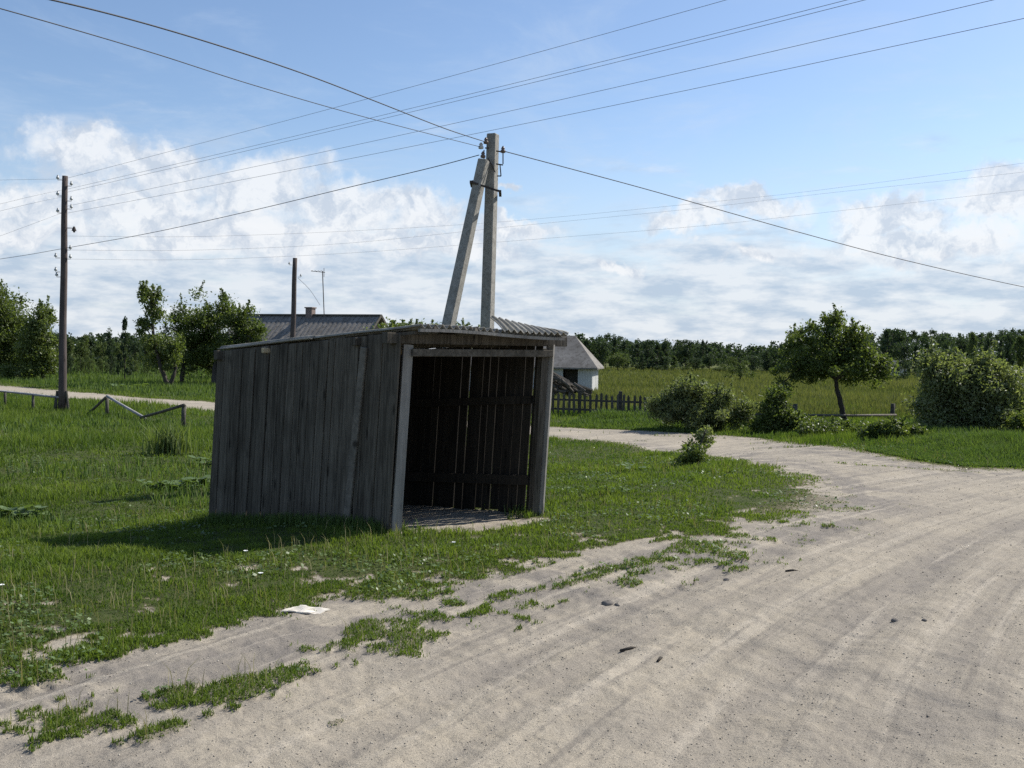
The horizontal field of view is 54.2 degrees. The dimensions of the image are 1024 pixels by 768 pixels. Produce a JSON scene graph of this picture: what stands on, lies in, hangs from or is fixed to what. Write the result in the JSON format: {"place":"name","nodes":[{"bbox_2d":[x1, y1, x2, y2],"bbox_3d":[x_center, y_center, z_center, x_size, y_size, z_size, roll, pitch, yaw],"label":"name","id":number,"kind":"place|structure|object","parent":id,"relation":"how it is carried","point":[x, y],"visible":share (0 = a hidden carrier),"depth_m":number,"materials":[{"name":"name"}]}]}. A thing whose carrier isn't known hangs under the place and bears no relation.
{"place":"outdoors","nodes":[
{"label":"outdoors","id":0,"kind":"place"},
{"bbox_2d":[0,376,990,450],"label":"pasture grass","id":1,"kind":"structure","parent":0,"point":[103,438],"depth_m":32.34,"materials":[{"name":"green plant"}]},
{"bbox_2d":[0,386,1023,767],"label":"dirt road","id":2,"kind":"structure","parent":0,"point":[634,696],"depth_m":6.45,"materials":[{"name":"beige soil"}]},
{"bbox_2d":[281,605,329,613],"bbox_3d":[-1.569,1.720,7.604,0.350,0.051,0.128,1,2,5],"label":"crumpled plastic sheet","id":3,"kind":"object","parent":2,"relation":"on","point":[306,609],"visible":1,"depth_m":7.59,"materials":[{"name":"white plastic"}]},
{"bbox_2d":[0,511,884,751],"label":"edge grass","id":4,"kind":"structure","parent":2,"relation":"on","point":[222,695],"depth_m":7.23,"materials":[{"name":"green plant"}]},
{"bbox_2d":[601,600,613,605],"bbox_3d":[0.763,1.763,8.028,0.092,0.065,0.070,0,2,-39],"label":"earth clod","id":5,"kind":"object","parent":2,"relation":"on","point":[608,602],"visible":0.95,"depth_m":8.01,"materials":[{"name":"soil"}]},
{"bbox_2d":[0,352,1023,748],"bbox_3d":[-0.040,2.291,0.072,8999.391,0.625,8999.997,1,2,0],"label":"ground","id":6,"kind":"structure","parent":0,"point":[440,516],"depth_m":10.72,"materials":[{"name":"green plant"}]},
{"bbox_2d":[0,279,36,377],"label":"tree","id":7,"kind":"object","parent":6,"relation":"on","point":[11,315],"visible":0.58,"depth_m":70.30,"materials":[{"name":"green plant"}]},
{"bbox_2d":[0,504,49,518],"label":"burdock plant","id":8,"kind":"object","parent":6,"relation":"on","point":[23,510],"visible":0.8,"depth_m":14.42,"materials":[{"name":"green plant"}]},
{"bbox_2d":[0,295,58,378],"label":"tree","id":9,"kind":"object","parent":6,"relation":"on","point":[36,349],"visible":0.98,"depth_m":67.40,"materials":[{"name":"green plant"}]},
{"bbox_2d":[0,390,58,410],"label":"rail fence","id":10,"kind":"object","parent":6,"relation":"on","point":[32,394],"visible":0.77,"depth_m":37.20,"materials":[{"name":"grey wood"}]},
{"bbox_2d":[53,175,75,410],"bbox_3d":[-16.623,-3.291,37.179,0.846,8.912,0.300,1,2,0],"label":"wooden pole","id":11,"kind":"object","parent":6,"relation":"on","point":[62,399],"visible":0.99,"depth_m":37.10,"materials":[{"name":"brown wood"}]},
{"bbox_2d":[69,0,724,177],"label":"power wire","id":12,"kind":"object","parent":11,"relation":"attached to","point":[434,80],"visible":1,"depth_m":22.60,"materials":[{"name":"metal"}]},
{"bbox_2d":[70,0,845,188],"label":"power wire","id":13,"kind":"object","parent":11,"relation":"attached to","point":[509,84],"visible":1,"depth_m":20.77,"materials":[{"name":"metal"}]},
{"bbox_2d":[70,0,863,191],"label":"power wire","id":14,"kind":"object","parent":11,"relation":"attached to","point":[521,85],"visible":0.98,"depth_m":20.59,"materials":[{"name":"metal"}]},
{"bbox_2d":[70,0,991,205],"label":"power wire","id":15,"kind":"object","parent":11,"relation":"attached to","point":[601,90],"visible":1,"depth_m":19.02,"materials":[{"name":"metal"}]},
{"bbox_2d":[70,18,1023,212],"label":"power wire","id":16,"kind":"object","parent":11,"relation":"attached to","point":[623,103],"visible":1,"depth_m":18.55,"materials":[{"name":"metal"}]},
{"bbox_2d":[98,190,1019,259],"bbox_3d":[6.580,-7.376,46.120,48.698,5.704,9.578,1,2,-10],"label":"power wire","id":17,"kind":"object","parent":11,"relation":"attached to","point":[532,239],"visible":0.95,"depth_m":48.63,"materials":[{"name":"metal"}]},
{"bbox_2d":[101,163,1020,236],"bbox_3d":[6.569,-8.526,46.082,48.645,6.305,9.576,1,2,-10],"label":"power wire","id":18,"kind":"object","parent":11,"relation":"attached to","point":[540,218],"visible":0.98,"depth_m":48.65,"materials":[{"name":"metal"}]},
{"bbox_2d":[111,172,1019,250],"bbox_3d":[6.572,-7.996,46.099,48.664,6.278,9.577,1,2,-10],"label":"power wire","id":19,"kind":"object","parent":11,"relation":"attached to","point":[446,233],"visible":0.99,"depth_m":47.73,"materials":[{"name":"metal"}]},
{"bbox_2d":[67,355,75,374],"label":"field bush","id":20,"kind":"object","parent":6,"relation":"on","point":[70,361],"visible":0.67,"depth_m":78.72,"materials":[{"name":"green plant"}]},
{"bbox_2d":[67,338,76,367],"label":"tree","id":21,"kind":"object","parent":6,"relation":"on","point":[70,347],"visible":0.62,"depth_m":91.02,"materials":[{"name":"green plant"}]},
{"bbox_2d":[73,354,87,374],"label":"field bush","id":22,"kind":"object","parent":6,"relation":"on","point":[82,363],"visible":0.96,"depth_m":77.96,"materials":[{"name":"green plant"}]},
{"bbox_2d":[73,339,89,366],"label":"tree","id":23,"kind":"object","parent":6,"relation":"on","point":[84,353],"visible":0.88,"depth_m":92.32,"materials":[{"name":"green plant"}]},
{"bbox_2d":[77,333,92,369],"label":"tree","id":24,"kind":"object","parent":6,"relation":"on","point":[84,338],"visible":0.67,"depth_m":93.01,"materials":[{"name":"green plant"}]},
{"bbox_2d":[84,352,97,374],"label":"field bush","id":25,"kind":"object","parent":6,"relation":"on","point":[89,358],"visible":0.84,"depth_m":82.00,"materials":[{"name":"green plant"}]},
{"bbox_2d":[91,340,108,370],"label":"tree","id":26,"kind":"object","parent":6,"relation":"on","point":[99,350],"visible":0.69,"depth_m":94.07,"materials":[{"name":"green plant"}]},
{"bbox_2d":[93,355,112,372],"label":"field bush","id":27,"kind":"object","parent":6,"relation":"on","point":[99,362],"visible":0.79,"depth_m":84.91,"materials":[{"name":"green plant"}]},
{"bbox_2d":[0,358,215,395],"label":"green meadow grass","id":28,"kind":"structure","parent":6,"relation":"on","point":[95,375],"depth_m":63.06,"materials":[{"name":"green plant"}]},
{"bbox_2d":[104,328,115,368],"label":"tree","id":29,"kind":"object","parent":6,"relation":"on","point":[109,351],"visible":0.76,"depth_m":90.14,"materials":[{"name":"green plant"}]},
{"bbox_2d":[105,354,116,375],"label":"field bush","id":30,"kind":"object","parent":6,"relation":"on","point":[110,370],"visible":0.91,"depth_m":77.32,"materials":[{"name":"green plant"}]},
{"bbox_2d":[113,341,128,364],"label":"tree","id":31,"kind":"object","parent":6,"relation":"on","point":[117,350],"visible":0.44,"depth_m":102.57,"materials":[{"name":"green plant"}]},
{"bbox_2d":[116,316,134,377],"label":"tree","id":32,"kind":"object","parent":6,"relation":"on","point":[128,344],"visible":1,"depth_m":69.83,"materials":[{"name":"green plant"}]},
{"bbox_2d":[107,382,148,387],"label":"burdock plant","id":33,"kind":"object","parent":6,"relation":"on","point":[143,384],"visible":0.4,"depth_m":57.34,"materials":[{"name":"green plant"}]},
{"bbox_2d":[125,340,143,363],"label":"tree","id":34,"kind":"object","parent":6,"relation":"on","point":[135,347],"visible":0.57,"depth_m":92.66,"materials":[{"name":"green plant"}]},
{"bbox_2d":[126,352,142,372],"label":"field bush","id":35,"kind":"object","parent":6,"relation":"on","point":[136,367],"visible":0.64,"depth_m":81.02,"materials":[{"name":"green plant"}]},
{"bbox_2d":[91,395,185,425],"bbox_3d":[-12.458,0.881,33.336,0.524,0.902,8.512,-1,2,-41],"label":"broken rail fence","id":36,"kind":"object","parent":6,"relation":"on","point":[106,398],"visible":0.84,"depth_m":33.39,"materials":[{"name":"grey wood"}]},
{"bbox_2d":[133,280,189,384],"bbox_3d":[-20.939,-2.928,59.656,3.388,6.527,2.319,1,2,0],"label":"pear tree","id":37,"kind":"object","parent":6,"relation":"on","point":[164,349],"visible":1,"depth_m":59.41,"materials":[{"name":"green plant"}]},
{"bbox_2d":[132,416,202,455],"bbox_3d":[-7.778,1.157,22.496,1.674,0.914,0.914,1,2,0],"label":"grass clump","id":38,"kind":"object","parent":6,"relation":"on","point":[172,442],"visible":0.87,"depth_m":22.45,"materials":[{"name":"green plant"}]},
{"bbox_2d":[135,477,201,490],"bbox_3d":[-6.030,1.764,17.532,1.254,0.220,0.739,1,2,0],"label":"burdock plant","id":39,"kind":"object","parent":6,"relation":"on","point":[180,483],"visible":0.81,"depth_m":17.48,"materials":[{"name":"green plant"}]},
{"bbox_2d":[179,475,210,486],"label":"burdock plant","id":40,"kind":"object","parent":6,"relation":"on","point":[201,479],"visible":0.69,"depth_m":17.95,"materials":[{"name":"green plant"}]},
{"bbox_2d":[158,280,238,381],"bbox_3d":[-20.334,-3.355,65.338,5.812,7.007,4.104,1,2,0],"label":"apple tree","id":41,"kind":"object","parent":6,"relation":"on","point":[198,337],"visible":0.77,"depth_m":64.85,"materials":[{"name":"green plant"}]},
{"bbox_2d":[188,455,211,464],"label":"burdock plant","id":42,"kind":"object","parent":6,"relation":"on","point":[202,461],"visible":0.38,"depth_m":20.82,"materials":[{"name":"green plant"}]},
{"bbox_2d":[205,299,270,382],"bbox_3d":[-17.445,-2.558,64.429,4.426,5.841,3.900,1,2,0],"label":"apple tree","id":43,"kind":"object","parent":6,"relation":"on","point":[244,329],"visible":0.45,"depth_m":64.02,"materials":[{"name":"green plant"}]},
{"bbox_2d":[190,510,382,532],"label":"wall weeds","id":44,"kind":"object","parent":6,"relation":"on","point":[281,519],"depth_m":11.78,"materials":[{"name":"green plant"}]},
{"bbox_2d":[288,258,301,337],"bbox_3d":[-12.604,-3.390,57.928,0.794,7.801,0.340,1,2,0],"label":"wooden pole","id":45,"kind":"object","parent":6,"relation":"on","point":[293,304],"visible":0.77,"depth_m":57.77,"materials":[{"name":"brown wood"}]},
{"bbox_2d":[229,307,387,340],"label":"village house","id":46,"kind":"structure","parent":6,"relation":"on","point":[309,322],"depth_m":75.65,"materials":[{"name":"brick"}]},
{"bbox_2d":[209,315,568,532],"bbox_3d":[-1.549,0.576,12.720,4.215,2.867,2.564,3,2,40],"label":"wooden shelter","id":47,"kind":"object","parent":6,"relation":"on","point":[375,423],"visible":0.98,"depth_m":12.28,"materials":[{"name":"grey wood"}]},
{"bbox_2d":[362,317,479,348],"bbox_3d":[-2.947,-0.347,33.087,4.467,3.766,2.138,1,2,0],"label":"leafy bush","id":48,"kind":"object","parent":6,"relation":"on","point":[393,323],"visible":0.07,"depth_m":32.79,"materials":[{"name":"green plant"}]},
{"bbox_2d":[0,386,911,529],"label":"long grass","id":49,"kind":"structure","parent":6,"relation":"on","point":[185,499],"depth_m":20.00,"materials":[{"name":"green plant"}]},
{"bbox_2d":[442,133,504,328],"bbox_3d":[-1.115,-1.505,19.557,1.992,6.922,0.732,0,2,-23],"label":"concrete pole","id":50,"kind":"object","parent":6,"relation":"on","point":[486,175],"visible":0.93,"depth_m":19.67,"materials":[{"name":"concrete"}]},
{"bbox_2d":[0,8,479,146],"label":"power wire","id":51,"kind":"object","parent":50,"relation":"attached to","point":[210,71],"visible":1,"depth_m":11.87,"materials":[{"name":"black metal"}]},
{"bbox_2d":[2,155,478,258],"bbox_3d":[-14.700,-4.697,33.696,39.630,1.194,2.470,3,2,41],"label":"power cable","id":52,"kind":"object","parent":50,"relation":"attached to","point":[268,206],"visible":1,"depth_m":27.07,"materials":[{"name":"metal"}]},
{"bbox_2d":[50,0,485,141],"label":"power cable","id":53,"kind":"object","parent":50,"relation":"attached to","point":[245,54],"visible":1,"depth_m":11.25,"materials":[{"name":"metal"}]},
{"bbox_2d":[505,151,1022,286],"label":"power cable","id":54,"kind":"object","parent":50,"relation":"attached to","point":[750,218],"visible":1,"depth_m":22.70,"materials":[{"name":"metal"}]},
{"bbox_2d":[0,427,989,694],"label":"lawn weeds","id":55,"kind":"object","parent":6,"relation":"on","point":[150,529],"visible":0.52,"depth_m":9.47,"materials":[{"name":"green plant"}]},
{"bbox_2d":[0,430,996,737],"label":"dry stalks","id":56,"kind":"object","parent":6,"relation":"on","point":[270,570],"visible":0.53,"depth_m":8.49,"materials":[{"name":"green plant"}]},
{"bbox_2d":[504,503,538,515],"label":"grass clump","id":57,"kind":"object","parent":6,"relation":"on","point":[524,509],"visible":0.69,"depth_m":12.39,"materials":[{"name":"green plant"}]},
{"bbox_2d":[469,336,603,390],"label":"barn","id":58,"kind":"structure","parent":6,"relation":"on","point":[576,361],"depth_m":62.69,"materials":[{"name":"white wood"}]},
{"bbox_2d":[565,369,577,383],"bbox_3d":[3.794,-0.311,63.193,0.904,1.727,0.100,1,2,10],"label":"inner door","id":59,"kind":"structure","parent":58,"relation":"in","point":[570,374],"depth_m":63.13,"materials":[{"name":"brown wood"}]},
{"bbox_2d":[52,328,1023,370],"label":"wood","id":60,"kind":"object","parent":6,"relation":"on","point":[723,353],"visible":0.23,"depth_m":203.88,"materials":[{"name":"green plant"}]},
{"bbox_2d":[552,372,592,397],"bbox_3d":[2.806,0.051,52.129,2.859,1.392,1.867,1,2,0],"label":"log heap","id":61,"kind":"object","parent":6,"relation":"on","point":[561,384],"visible":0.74,"depth_m":51.65,"materials":[{"name":"grey wood"}]},
{"bbox_2d":[531,390,661,415],"bbox_3d":[2.669,0.809,39.601,6.641,1.134,0.209,1,2,14],"label":"picket fence","id":62,"kind":"object","parent":6,"relation":"on","point":[620,404],"visible":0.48,"depth_m":39.40,"materials":[{"name":"brown wood"}]},
{"bbox_2d":[585,339,613,362],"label":"tree","id":63,"kind":"object","parent":6,"relation":"on","point":[603,349],"visible":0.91,"depth_m":149.32,"materials":[{"name":"green plant"}]},
{"bbox_2d":[583,484,629,494],"bbox_3d":[1.358,1.505,14.224,0.656,0.182,0.344,1,2,13],"label":"burdock plant","id":64,"kind":"object","parent":6,"relation":"on","point":[621,490],"visible":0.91,"depth_m":14.19,"materials":[{"name":"green plant"}]},
{"bbox_2d":[608,334,618,368],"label":"tree","id":65,"kind":"object","parent":6,"relation":"on","point":[614,342],"visible":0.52,"depth_m":154.70,"materials":[{"name":"green plant"}]},
{"bbox_2d":[607,352,629,369],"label":"tree","id":66,"kind":"object","parent":6,"relation":"on","point":[620,359],"visible":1,"depth_m":139.45,"materials":[{"name":"green plant"}]},
{"bbox_2d":[612,462,655,472],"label":"burdock plant","id":67,"kind":"object","parent":6,"relation":"on","point":[627,466],"visible":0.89,"depth_m":18.19,"materials":[{"name":"green plant"}]},
{"bbox_2d":[631,343,641,366],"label":"tree","id":68,"kind":"object","parent":6,"relation":"on","point":[637,350],"visible":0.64,"depth_m":165.59,"materials":[{"name":"green plant"}]},
{"bbox_2d":[637,353,646,369],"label":"tree","id":69,"kind":"object","parent":6,"relation":"on","point":[642,361],"visible":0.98,"depth_m":148.14,"materials":[{"name":"green plant"}]},
{"bbox_2d":[640,339,656,363],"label":"tree","id":70,"kind":"object","parent":6,"relation":"on","point":[648,353],"visible":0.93,"depth_m":177.57,"materials":[{"name":"green plant"}]},
{"bbox_2d":[646,343,668,368],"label":"tree","id":71,"kind":"object","parent":6,"relation":"on","point":[657,347],"visible":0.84,"depth_m":150.82,"materials":[{"name":"green plant"}]},
{"bbox_2d":[633,355,683,369],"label":"field bush","id":72,"kind":"object","parent":6,"relation":"on","point":[655,366],"visible":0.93,"depth_m":149.71,"materials":[{"name":"green plant"}]},
{"bbox_2d":[656,338,674,368],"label":"tree","id":73,"kind":"object","parent":6,"relation":"on","point":[664,346],"visible":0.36,"depth_m":155.31,"materials":[{"name":"green plant"}]},
{"bbox_2d":[671,339,700,364],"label":"tree","id":74,"kind":"object","parent":6,"relation":"on","point":[683,350],"visible":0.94,"depth_m":174.01,"materials":[{"name":"green plant"}]},
{"bbox_2d":[668,430,710,464],"bbox_3d":[3.404,1.262,19.144,0.801,0.786,0.656,1,2,14],"label":"sapling","id":75,"kind":"object","parent":6,"relation":"on","point":[695,453],"visible":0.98,"depth_m":19.02,"materials":[{"name":"green plant"}]},
{"bbox_2d":[680,362,704,370],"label":"field bush","id":76,"kind":"object","parent":6,"relation":"on","point":[685,368],"visible":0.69,"depth_m":154.40,"materials":[{"name":"green plant"}]},
{"bbox_2d":[688,357,702,369],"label":"tree","id":77,"kind":"object","parent":6,"relation":"on","point":[695,362],"visible":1,"depth_m":152.63,"materials":[{"name":"green plant"}]},
{"bbox_2d":[680,424,715,450],"bbox_3d":[3.732,1.236,19.899,0.773,0.891,0.457,1,2,0],"label":"sapling","id":78,"kind":"object","parent":6,"relation":"on","point":[708,438],"visible":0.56,"depth_m":19.87,"materials":[{"name":"green plant"}]},
{"bbox_2d":[642,364,758,430],"bbox_3d":[6.240,0.513,32.990,3.827,2.325,2.429,2,2,16],"label":"willow bush","id":79,"kind":"object","parent":6,"relation":"on","point":[678,401],"visible":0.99,"depth_m":32.78,"materials":[{"name":"green plant"}]},
{"bbox_2d":[698,339,705,367],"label":"tree","id":80,"kind":"object","parent":6,"relation":"on","point":[702,349],"visible":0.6,"depth_m":166.56,"materials":[{"name":"green plant"}]},
{"bbox_2d":[700,353,717,369],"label":"tree","id":81,"kind":"object","parent":6,"relation":"on","point":[708,361],"visible":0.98,"depth_m":157.49,"materials":[{"name":"green plant"}]},
{"bbox_2d":[723,360,756,379],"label":"field bush","id":82,"kind":"object","parent":6,"relation":"on","point":[740,367],"visible":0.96,"depth_m":99.88,"materials":[{"name":"green plant"}]},
{"bbox_2d":[743,355,763,369],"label":"tree","id":83,"kind":"object","parent":6,"relation":"on","point":[752,359],"visible":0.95,"depth_m":139.73,"materials":[{"name":"green plant"}]},
{"bbox_2d":[761,350,772,370],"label":"tree","id":84,"kind":"object","parent":6,"relation":"on","point":[767,360],"visible":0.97,"depth_m":148.74,"materials":[{"name":"green plant"}]},
{"bbox_2d":[532,366,1023,419],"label":"meadow weeds","id":85,"kind":"object","parent":6,"relation":"on","point":[627,381],"visible":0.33,"depth_m":68.67,"materials":[{"name":"green plant"}]},
{"bbox_2d":[746,383,820,432],"bbox_3d":[8.810,0.808,32.193,2.549,1.810,1.599,1,2,0],"label":"leafy bush","id":86,"kind":"object","parent":6,"relation":"on","point":[780,413],"visible":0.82,"depth_m":31.89,"materials":[{"name":"green plant"}]},
{"bbox_2d":[752,403,896,419],"bbox_3d":[11.522,1.168,36.806,6.855,0.914,0.794,0,2,-20],"label":"rail fence","id":87,"kind":"object","parent":6,"relation":"on","point":[892,409],"visible":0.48,"depth_m":37.19,"materials":[{"name":"grey wood"}]},
{"bbox_2d":[793,415,867,435],"bbox_3d":[9.521,1.266,29.219,2.346,0.811,1.770,1,2,0],"label":"shrub","id":88,"kind":"object","parent":6,"relation":"on","point":[809,427],"visible":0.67,"depth_m":29.12,"materials":[{"name":"green plant"}]},
{"bbox_2d":[766,303,901,421],"bbox_3d":[12.055,-0.702,37.538,4.607,4.678,3.154,0,2,-24],"label":"apple tree","id":89,"kind":"object","parent":6,"relation":"on","point":[835,362],"visible":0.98,"depth_m":37.27,"materials":[{"name":"green plant"}]},
{"bbox_2d":[878,328,894,359],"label":"tree","id":90,"kind":"object","parent":6,"relation":"on","point":[884,342],"visible":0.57,"depth_m":152.23,"materials":[{"name":"green plant"}]},
{"bbox_2d":[855,415,932,438],"bbox_3d":[9.421,1.113,24.426,1.902,0.781,1.256,1,2,0],"label":"shrub","id":91,"kind":"object","parent":6,"relation":"on","point":[893,426],"visible":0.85,"depth_m":24.30,"materials":[{"name":"green plant"}]},
{"bbox_2d":[882,328,911,356],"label":"tree","id":92,"kind":"object","parent":6,"relation":"on","point":[898,336],"visible":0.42,"depth_m":164.24,"materials":[{"name":"green plant"}]},
{"bbox_2d":[892,342,916,363],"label":"tree","id":93,"kind":"object","parent":6,"relation":"on","point":[904,352],"visible":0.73,"depth_m":155.44,"materials":[{"name":"green plant"}]},
{"bbox_2d":[890,358,920,379],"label":"field bush","id":94,"kind":"object","parent":6,"relation":"on","point":[905,365],"visible":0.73,"depth_m":109.64,"materials":[{"name":"green plant"}]},
{"bbox_2d":[907,344,921,372],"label":"tree","id":95,"kind":"object","parent":6,"relation":"on","point":[916,347],"visible":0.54,"depth_m":150.75,"materials":[{"name":"green plant"}]},
{"bbox_2d":[894,338,1023,431],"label":"willow bush","id":96,"kind":"object","parent":6,"relation":"on","point":[982,390],"visible":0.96,"depth_m":26.50,"materials":[{"name":"green plant"}]},
{"bbox_2d":[947,337,970,358],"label":"tree","id":97,"kind":"object","parent":6,"relation":"on","point":[961,343],"visible":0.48,"depth_m":166.12,"materials":[{"name":"green plant"}]},
{"bbox_2d":[967,332,977,361],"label":"tree","id":98,"kind":"object","parent":6,"relation":"on","point":[973,340],"visible":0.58,"depth_m":144.51,"materials":[{"name":"green plant"}]},
{"bbox_2d":[983,335,990,353],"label":"tree","id":99,"kind":"object","parent":6,"relation":"on","point":[987,345],"visible":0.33,"depth_m":167.04,"materials":[{"name":"green plant"}]},
{"bbox_2d":[997,339,1006,361],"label":"tree","id":100,"kind":"object","parent":6,"relation":"on","point":[1000,343],"visible":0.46,"depth_m":143.29,"materials":[{"name":"green plant"}]},
{"bbox_2d":[1002,330,1016,366],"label":"tree","id":101,"kind":"object","parent":6,"relation":"on","point":[1008,350],"visible":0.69,"depth_m":145.88,"materials":[{"name":"green plant"}]},
{"bbox_2d":[1002,407,1023,431],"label":"shrub","id":102,"kind":"object","parent":6,"relation":"on","point":[1016,421],"visible":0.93,"depth_m":25.27,"materials":[{"name":"green plant"}]},
{"bbox_2d":[1011,335,1023,369],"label":"tree","id":103,"kind":"object","parent":6,"relation":"on","point":[1018,348],"visible":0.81,"depth_m":147.92,"materials":[{"name":"green plant"}]},
{"bbox_2d":[0,0,1023,356],"label":"sky","id":104,"kind":"structure","parent":0,"point":[74,103],"materials":[{"name":"blue"}]},
{"bbox_2d":[550,405,1023,467],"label":"verge grass","id":105,"kind":"structure","parent":0,"point":[1005,448],"depth_m":22.27,"materials":[{"name":"green plant"}]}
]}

